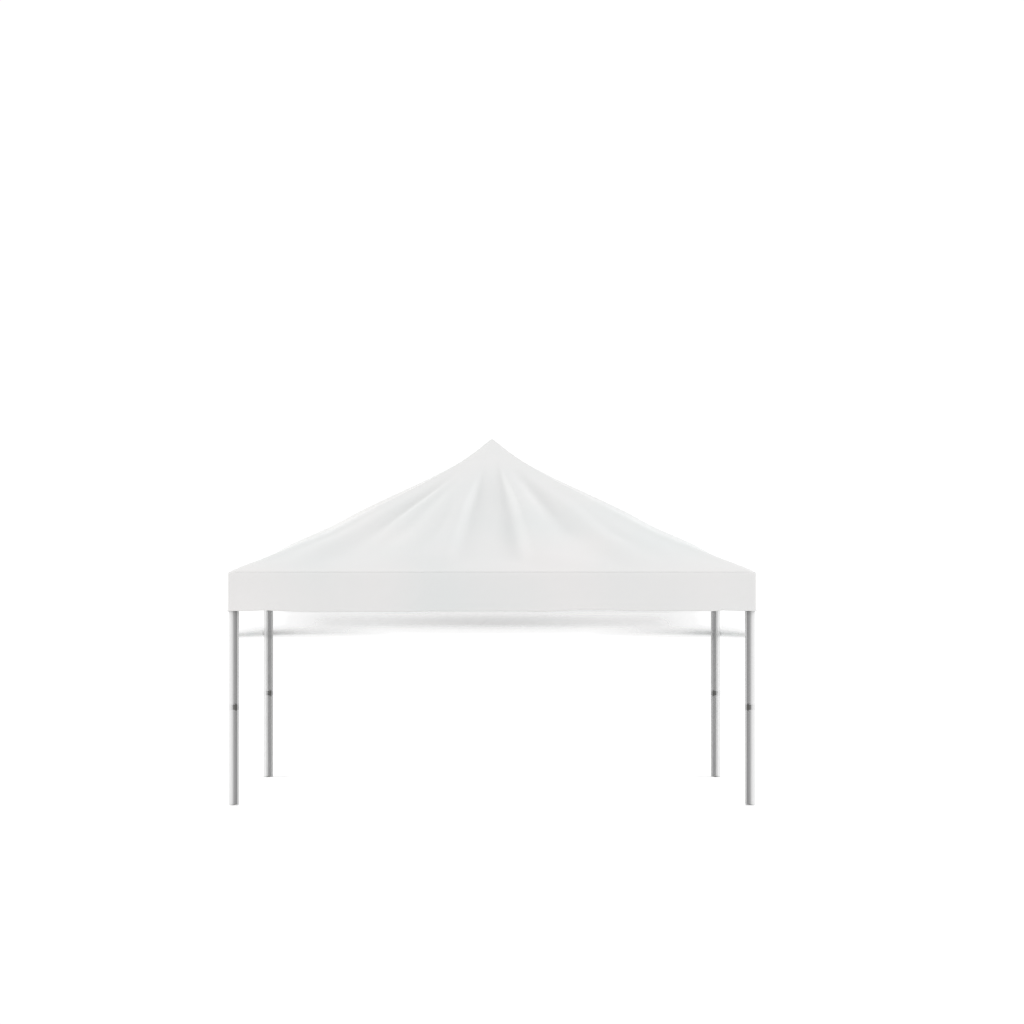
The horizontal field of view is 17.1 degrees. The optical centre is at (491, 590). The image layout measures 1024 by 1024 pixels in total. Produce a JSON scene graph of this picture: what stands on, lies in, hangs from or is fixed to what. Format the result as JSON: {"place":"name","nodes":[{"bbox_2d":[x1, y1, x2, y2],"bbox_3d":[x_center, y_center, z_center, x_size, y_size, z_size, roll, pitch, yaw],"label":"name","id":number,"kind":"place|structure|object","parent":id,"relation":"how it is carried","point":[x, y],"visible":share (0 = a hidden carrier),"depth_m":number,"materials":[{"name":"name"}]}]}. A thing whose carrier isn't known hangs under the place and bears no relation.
{"place":"outdoors","nodes":[
{"label":"outdoors","id":0,"kind":"place"},
{"bbox_2d":[0,611,1023,1023],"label":"ground","id":1,"kind":"structure","parent":0,"point":[492,825],"depth_m":29.93,"materials":[{"name":"white"}]},
{"bbox_2d":[227,439,756,804],"bbox_3d":[0.002,0.248,34.798,5.082,3.585,5.082,0,0,0],"label":"canopy tent","id":2,"kind":"object","parent":1,"relation":"on","point":[491,525],"visible":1,"depth_m":32.54,"materials":[{"name":"fabric"}]},
{"bbox_2d":[0,0,1023,610],"label":"sky","id":3,"kind":"structure","parent":0,"point":[742,279],"materials":[{"name":"white"}]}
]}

